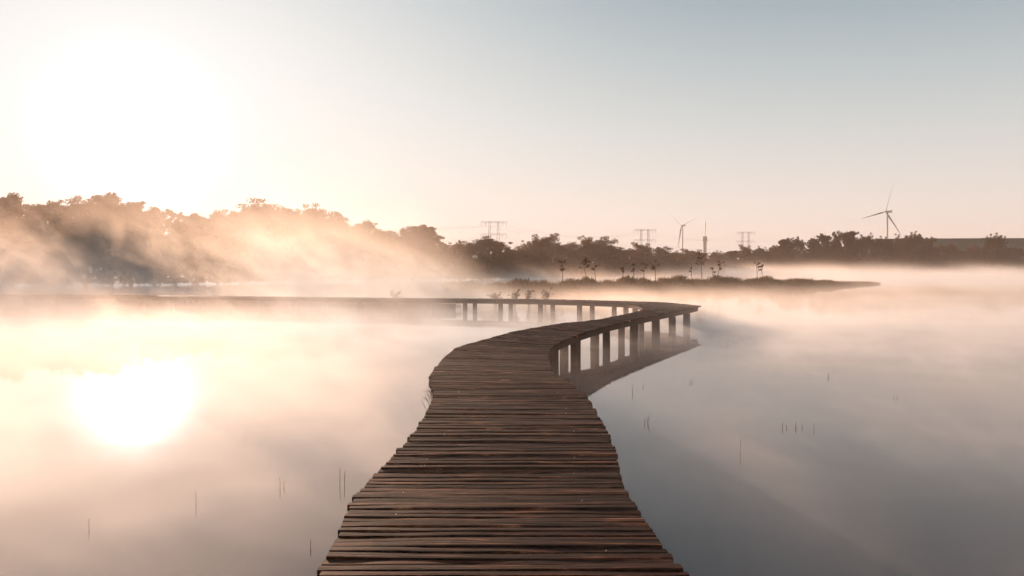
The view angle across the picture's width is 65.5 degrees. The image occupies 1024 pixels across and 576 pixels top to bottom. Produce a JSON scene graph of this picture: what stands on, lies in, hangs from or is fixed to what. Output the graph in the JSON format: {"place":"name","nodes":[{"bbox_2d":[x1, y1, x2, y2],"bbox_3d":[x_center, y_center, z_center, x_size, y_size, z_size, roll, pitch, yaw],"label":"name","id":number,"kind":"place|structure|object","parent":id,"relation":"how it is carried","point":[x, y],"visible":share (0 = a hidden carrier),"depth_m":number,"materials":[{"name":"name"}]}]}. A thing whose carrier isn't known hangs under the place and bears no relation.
{"place":"outdoors","nodes":[
{"label":"outdoors","id":0,"kind":"place"},
{"bbox_2d":[0,298,455,310],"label":"bank","id":1,"kind":"structure","parent":0,"point":[367,307],"depth_m":47.64,"materials":[{"name":"soil"}]},
{"bbox_2d":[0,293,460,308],"bbox_3d":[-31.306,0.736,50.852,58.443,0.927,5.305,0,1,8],"label":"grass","id":2,"kind":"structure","parent":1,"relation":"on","point":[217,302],"depth_m":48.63,"materials":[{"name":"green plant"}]},
{"bbox_2d":[390,289,402,297],"bbox_3d":[-7.285,0.652,50.083,0.867,1.226,0.834,0,1,-15],"label":"shrub","id":3,"kind":"object","parent":1,"relation":"on","point":[398,292],"visible":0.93,"depth_m":49.88,"materials":[{"name":"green plant"}]},
{"bbox_2d":[70,272,444,281],"bbox_3d":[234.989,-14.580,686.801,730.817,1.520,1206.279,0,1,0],"label":"shore","id":4,"kind":"structure","parent":0,"point":[212,277],"depth_m":184.34,"materials":[{"name":"soil"}]},
{"bbox_2d":[0,192,56,287],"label":"tree","id":5,"kind":"object","parent":4,"relation":"on","point":[15,222],"visible":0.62,"depth_m":97.58,"materials":[{"name":"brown plant"}]},
{"bbox_2d":[0,199,72,286],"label":"tree","id":6,"kind":"object","parent":4,"relation":"on","point":[42,214],"visible":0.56,"depth_m":100.35,"materials":[{"name":"green plant"}]},
{"bbox_2d":[57,195,125,285],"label":"tree","id":7,"kind":"object","parent":4,"relation":"on","point":[90,221],"visible":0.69,"depth_m":104.87,"materials":[{"name":"green plant"}]},
{"bbox_2d":[91,192,124,284],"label":"tree","id":8,"kind":"object","parent":4,"relation":"on","point":[110,197],"visible":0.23,"depth_m":110.82,"materials":[{"name":"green plant"}]},
{"bbox_2d":[98,200,164,285],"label":"tree","id":9,"kind":"object","parent":4,"relation":"on","point":[130,223],"visible":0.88,"depth_m":108.30,"materials":[{"name":"green plant"}]},
{"bbox_2d":[130,206,182,284],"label":"tree","id":10,"kind":"object","parent":4,"relation":"on","point":[155,217],"visible":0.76,"depth_m":110.87,"materials":[{"name":"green plant"}]},
{"bbox_2d":[163,221,200,284],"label":"tree","id":11,"kind":"object","parent":4,"relation":"on","point":[174,252],"visible":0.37,"depth_m":114.21,"materials":[{"name":"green plant"}]},
{"bbox_2d":[229,198,315,281],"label":"tree","id":12,"kind":"object","parent":4,"relation":"on","point":[258,211],"visible":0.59,"depth_m":136.62,"materials":[{"name":"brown plant"}]},
{"bbox_2d":[284,203,370,281],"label":"tree","id":13,"kind":"object","parent":4,"relation":"on","point":[335,224],"visible":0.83,"depth_m":140.73,"materials":[{"name":"brown plant"}]},
{"bbox_2d":[0,210,726,286],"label":"scrub","id":14,"kind":"object","parent":4,"relation":"on","point":[253,265],"visible":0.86,"depth_m":136.66,"materials":[{"name":"green plant"}]},
{"bbox_2d":[480,221,506,241],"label":"pylon","id":15,"kind":"object","parent":4,"relation":"on","point":[490,227],"visible":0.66,"depth_m":858.11,"materials":[{"name":"metal"}]},
{"bbox_2d":[489,226,651,247],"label":"power line","id":16,"kind":"object","parent":15,"relation":"hanging from","point":[556,236],"visible":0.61,"depth_m":908.27,"materials":[{"name":"metal"}]},
{"bbox_2d":[503,247,528,263],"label":"tree","id":17,"kind":"object","parent":4,"relation":"on","point":[520,254],"visible":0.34,"depth_m":188.62,"materials":[{"name":"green plant"}]},
{"bbox_2d":[582,236,620,277],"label":"tree","id":18,"kind":"object","parent":4,"relation":"on","point":[600,250],"visible":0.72,"depth_m":199.36,"materials":[{"name":"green plant"}]},
{"bbox_2d":[619,248,641,257],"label":"tree","id":19,"kind":"object","parent":4,"relation":"on","point":[629,253],"visible":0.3,"depth_m":223.47,"materials":[{"name":"brown plant"}]},
{"bbox_2d":[633,229,655,247],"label":"pylon","id":20,"kind":"object","parent":4,"relation":"on","point":[647,240],"visible":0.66,"depth_m":1028.71,"materials":[{"name":"metal"}]},
{"bbox_2d":[641,234,743,249],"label":"power line","id":21,"kind":"object","parent":20,"relation":"hanging from","point":[697,249],"visible":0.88,"depth_m":1124.79,"materials":[{"name":"metal"}]},
{"bbox_2d":[674,218,693,247],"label":"wind turbine","id":22,"kind":"object","parent":4,"relation":"on","point":[681,228],"visible":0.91,"depth_m":2046.01,"materials":[{"name":"paint"}]},
{"bbox_2d":[669,250,706,259],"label":"tree","id":23,"kind":"object","parent":4,"relation":"on","point":[675,254],"visible":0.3,"depth_m":242.13,"materials":[{"name":"brown plant"}]},
{"bbox_2d":[736,232,753,249],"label":"pylon","id":24,"kind":"object","parent":4,"relation":"on","point":[741,241],"visible":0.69,"depth_m":1197.64,"materials":[{"name":"metal"}]},
{"bbox_2d":[772,237,799,273],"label":"tree","id":25,"kind":"object","parent":4,"relation":"on","point":[786,243],"visible":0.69,"depth_m":330.46,"materials":[{"name":"brown plant"}]},
{"bbox_2d":[816,233,836,273],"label":"tree","id":26,"kind":"object","parent":4,"relation":"on","point":[825,244],"visible":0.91,"depth_m":336.43,"materials":[{"name":"green plant"}]},
{"bbox_2d":[824,230,848,273],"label":"tree","id":27,"kind":"object","parent":4,"relation":"on","point":[836,249],"visible":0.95,"depth_m":336.01,"materials":[{"name":"brown plant"}]},
{"bbox_2d":[841,231,865,273],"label":"tree","id":28,"kind":"object","parent":4,"relation":"on","point":[849,247],"visible":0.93,"depth_m":338.29,"materials":[{"name":"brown plant"}]},
{"bbox_2d":[854,233,880,273],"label":"tree","id":29,"kind":"object","parent":4,"relation":"on","point":[868,241],"visible":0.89,"depth_m":337.81,"materials":[{"name":"green plant"}]},
{"bbox_2d":[722,251,1023,273],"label":"scrub","id":30,"kind":"object","parent":4,"relation":"on","point":[888,265],"visible":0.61,"depth_m":345.36,"materials":[{"name":"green plant"}]},
{"bbox_2d":[867,236,893,273],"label":"tree","id":31,"kind":"object","parent":4,"relation":"on","point":[883,244],"visible":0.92,"depth_m":340.53,"materials":[{"name":"brown plant"}]},
{"bbox_2d":[903,231,928,273],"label":"tree","id":32,"kind":"object","parent":4,"relation":"on","point":[915,241],"visible":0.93,"depth_m":342.13,"materials":[{"name":"green plant"}]},
{"bbox_2d":[917,237,940,273],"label":"tree","id":33,"kind":"object","parent":4,"relation":"on","point":[931,257],"visible":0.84,"depth_m":344.37,"materials":[{"name":"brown plant"}]},
{"bbox_2d":[982,232,1011,273],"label":"tree","id":34,"kind":"object","parent":4,"relation":"on","point":[999,242],"visible":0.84,"depth_m":348.93,"materials":[{"name":"green plant"}]},
{"bbox_2d":[0,268,1023,575],"bbox_3d":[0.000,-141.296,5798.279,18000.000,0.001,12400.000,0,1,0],"label":"water","id":35,"kind":"structure","parent":0,"point":[190,442],"depth_m":12.64,"materials":[{"name":"grey liquid"}]},
{"bbox_2d":[0,197,38,271],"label":"tree","id":36,"kind":"object","parent":35,"relation":"on","point":[8,259],"visible":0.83,"depth_m":95.44,"materials":[{"name":"brown plant"}]},
{"bbox_2d":[40,202,95,286],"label":"tree","id":37,"kind":"object","parent":35,"relation":"on","point":[66,219],"visible":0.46,"depth_m":103.20,"materials":[{"name":"brown plant"}]},
{"bbox_2d":[174,213,224,284],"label":"tree","id":38,"kind":"object","parent":35,"relation":"on","point":[204,221],"visible":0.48,"depth_m":116.74,"materials":[{"name":"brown plant"}]},
{"bbox_2d":[207,210,243,283],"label":"tree","id":39,"kind":"object","parent":35,"relation":"on","point":[224,240],"visible":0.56,"depth_m":120.88,"materials":[{"name":"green plant"}]},
{"bbox_2d":[219,208,278,282],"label":"tree","id":40,"kind":"object","parent":35,"relation":"on","point":[246,226],"visible":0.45,"depth_m":132.21,"materials":[{"name":"brown plant"}]},
{"bbox_2d":[274,209,348,250],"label":"tree","id":41,"kind":"object","parent":35,"relation":"on","point":[312,231],"visible":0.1,"depth_m":142.51,"materials":[{"name":"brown plant"}]},
{"bbox_2d":[0,294,700,575],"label":"boardwalk","id":42,"kind":"structure","parent":35,"relation":"in","point":[503,461],"depth_m":6.04,"materials":[{"name":"brown wood"}]},
{"bbox_2d":[350,222,387,253],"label":"tree","id":43,"kind":"object","parent":35,"relation":"on","point":[360,228],"visible":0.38,"depth_m":148.51,"materials":[{"name":"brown plant"}]},
{"bbox_2d":[367,228,399,280],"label":"tree","id":44,"kind":"object","parent":35,"relation":"on","point":[382,236],"visible":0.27,"depth_m":151.26,"materials":[{"name":"brown plant"}]},
{"bbox_2d":[397,225,435,280],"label":"tree","id":45,"kind":"object","parent":35,"relation":"on","point":[404,232],"visible":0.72,"depth_m":150.42,"materials":[{"name":"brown plant"}]},
{"bbox_2d":[422,388,432,409],"bbox_3d":[-1.053,1.460,10.559,0.284,0.261,0.969,0,1,0],"label":"grass tuft","id":46,"kind":"object","parent":35,"relation":"in","point":[431,395],"visible":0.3,"depth_m":10.38,"materials":[{"name":"plant"}]},
{"bbox_2d":[407,224,449,280],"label":"tree","id":47,"kind":"object","parent":35,"relation":"on","point":[427,234],"visible":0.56,"depth_m":152.39,"materials":[{"name":"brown plant"}]},
{"bbox_2d":[447,242,486,269],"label":"tree","id":48,"kind":"object","parent":35,"relation":"on","point":[473,252],"visible":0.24,"depth_m":178.75,"materials":[{"name":"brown plant"}]},
{"bbox_2d":[462,235,518,258],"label":"tree","id":49,"kind":"object","parent":35,"relation":"on","point":[481,244],"visible":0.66,"depth_m":183.04,"materials":[{"name":"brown plant"}]},
{"bbox_2d":[488,292,502,306],"bbox_3d":[-0.993,0.748,49.055,0.983,1.092,0.687,1,2,22],"label":"shrub","id":50,"kind":"object","parent":35,"relation":"on","point":[495,297],"visible":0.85,"depth_m":48.98,"materials":[{"name":"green plant"}]},
{"bbox_2d":[508,289,519,306],"bbox_3d":[0.121,0.663,49.006,0.793,1.256,0.720,0,1,0],"label":"shrub","id":51,"kind":"object","parent":35,"relation":"on","point":[514,296],"visible":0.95,"depth_m":48.95,"materials":[{"name":"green plant"}]},
{"bbox_2d":[514,240,535,260],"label":"tree","id":52,"kind":"object","parent":35,"relation":"on","point":[524,247],"visible":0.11,"depth_m":194.68,"materials":[{"name":"brown plant"}]},
{"bbox_2d":[525,290,535,306],"bbox_3d":[1.129,0.701,49.053,0.729,1.181,0.740,0,1,0],"label":"shrub","id":53,"kind":"object","parent":35,"relation":"on","point":[529,296],"visible":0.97,"depth_m":49.05,"materials":[{"name":"brown plant"}]},
{"bbox_2d":[526,233,560,277],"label":"tree","id":54,"kind":"object","parent":35,"relation":"on","point":[552,247],"visible":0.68,"depth_m":193.47,"materials":[{"name":"green plant"}]},
{"bbox_2d":[542,287,554,307],"bbox_3d":[2.068,0.628,48.553,0.958,1.351,0.744,-1,2,-43],"label":"shrub","id":55,"kind":"object","parent":35,"relation":"on","point":[546,294],"visible":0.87,"depth_m":48.50,"materials":[{"name":"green plant"}]},
{"bbox_2d":[555,242,570,259],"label":"tree","id":56,"kind":"object","parent":35,"relation":"on","point":[562,247],"visible":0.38,"depth_m":197.66,"materials":[{"name":"green plant"}]},
{"bbox_2d":[558,235,595,259],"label":"tree","id":57,"kind":"object","parent":35,"relation":"on","point":[581,249],"visible":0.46,"depth_m":198.06,"materials":[{"name":"green plant"}]},
{"bbox_2d":[604,245,639,261],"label":"tree","id":58,"kind":"object","parent":35,"relation":"on","point":[621,251],"visible":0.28,"depth_m":204.90,"materials":[{"name":"brown plant"}]},
{"bbox_2d":[631,242,659,260],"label":"tree","id":59,"kind":"object","parent":35,"relation":"on","point":[642,248],"visible":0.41,"depth_m":229.00,"materials":[{"name":"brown plant"}]},
{"bbox_2d":[652,246,677,261],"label":"tree","id":60,"kind":"object","parent":35,"relation":"on","point":[659,250],"visible":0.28,"depth_m":235.33,"materials":[{"name":"brown plant"}]},
{"bbox_2d":[681,248,711,260],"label":"tree","id":61,"kind":"object","parent":35,"relation":"on","point":[694,253],"visible":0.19,"depth_m":254.93,"materials":[{"name":"brown plant"}]},
{"bbox_2d":[706,250,727,259],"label":"tree","id":62,"kind":"object","parent":35,"relation":"on","point":[723,256],"visible":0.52,"depth_m":307.48,"materials":[{"name":"brown plant"}]},
{"bbox_2d":[723,251,746,267],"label":"tree","id":63,"kind":"object","parent":35,"relation":"on","point":[733,256],"visible":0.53,"depth_m":316.26,"materials":[{"name":"green plant"}]},
{"bbox_2d":[738,245,756,265],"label":"tree","id":64,"kind":"object","parent":35,"relation":"on","point":[747,251],"visible":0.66,"depth_m":321.06,"materials":[{"name":"green plant"}]},
{"bbox_2d":[752,246,771,273],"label":"tree","id":65,"kind":"object","parent":35,"relation":"on","point":[759,251],"visible":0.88,"depth_m":325.03,"materials":[{"name":"green plant"}]},
{"bbox_2d":[767,246,788,273],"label":"tree","id":66,"kind":"object","parent":35,"relation":"on","point":[775,255],"visible":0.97,"depth_m":328.47,"materials":[{"name":"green plant"}]},
{"bbox_2d":[790,237,808,273],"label":"tree","id":67,"kind":"object","parent":35,"relation":"on","point":[800,247],"visible":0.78,"depth_m":331.86,"materials":[{"name":"green plant"}]},
{"bbox_2d":[802,238,823,273],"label":"tree","id":68,"kind":"object","parent":35,"relation":"on","point":[813,251],"visible":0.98,"depth_m":334.72,"materials":[{"name":"green plant"}]},
{"bbox_2d":[886,234,914,273],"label":"tree","id":69,"kind":"object","parent":35,"relation":"on","point":[900,251],"visible":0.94,"depth_m":340.49,"materials":[{"name":"green plant"}]},
{"bbox_2d":[934,244,961,273],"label":"tree","id":70,"kind":"object","parent":35,"relation":"on","point":[946,255],"visible":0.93,"depth_m":344.30,"materials":[{"name":"green plant"}]},
{"bbox_2d":[953,245,980,273],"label":"tree","id":71,"kind":"object","parent":35,"relation":"on","point":[965,259],"visible":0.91,"depth_m":346.33,"materials":[{"name":"green plant"}]},
{"bbox_2d":[969,245,1001,273],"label":"tree","id":72,"kind":"object","parent":35,"relation":"on","point":[983,258],"visible":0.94,"depth_m":346.27,"materials":[{"name":"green plant"}]},
{"bbox_2d":[1000,247,1023,273],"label":"tree","id":73,"kind":"object","parent":35,"relation":"on","point":[1014,260],"visible":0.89,"depth_m":348.17,"materials":[{"name":"green plant"}]},
{"bbox_2d":[0,0,1023,267],"label":"sky","id":74,"kind":"structure","parent":0,"point":[774,120],"materials":[{"name":"white"}]},
{"bbox_2d":[442,283,879,292],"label":"island","id":75,"kind":"structure","parent":0,"point":[598,289],"depth_m":90.21,"materials":[{"name":"soil"}]},
{"bbox_2d":[558,260,565,289],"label":"sapling","id":76,"kind":"object","parent":75,"relation":"on","point":[561,269],"visible":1,"depth_m":83.97,"materials":[{"name":"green plant"}]},
{"bbox_2d":[579,257,590,279],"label":"sapling","id":77,"kind":"object","parent":75,"relation":"on","point":[585,262],"visible":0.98,"depth_m":85.93,"materials":[{"name":"green plant"}]},
{"bbox_2d":[651,260,659,281],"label":"sapling","id":78,"kind":"object","parent":75,"relation":"on","point":[653,267],"visible":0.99,"depth_m":91.95,"materials":[{"name":"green plant"}]},
{"bbox_2d":[440,273,877,291],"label":"reeds","id":79,"kind":"object","parent":75,"relation":"on","point":[714,281],"visible":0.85,"depth_m":89.86,"materials":[{"name":"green plant"}]},
{"bbox_2d":[695,252,707,286],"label":"sapling","id":80,"kind":"object","parent":75,"relation":"on","point":[700,262],"visible":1,"depth_m":94.95,"materials":[{"name":"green plant"}]},
{"bbox_2d":[702,221,707,257],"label":"telecom tower","id":81,"kind":"structure","parent":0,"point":[704,240],"depth_m":1994.88,"materials":[{"name":"concrete"}]},
{"bbox_2d":[861,182,899,238],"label":"wind turbine","id":82,"kind":"object","parent":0,"point":[887,214],"visible":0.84,"depth_m":1496.05,"materials":[{"name":"paint"}]},
{"bbox_2d":[831,238,1023,272],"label":"hill","id":83,"kind":"structure","parent":0,"point":[961,244],"depth_m":467.25,"materials":[{"name":"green plant"}]}
]}

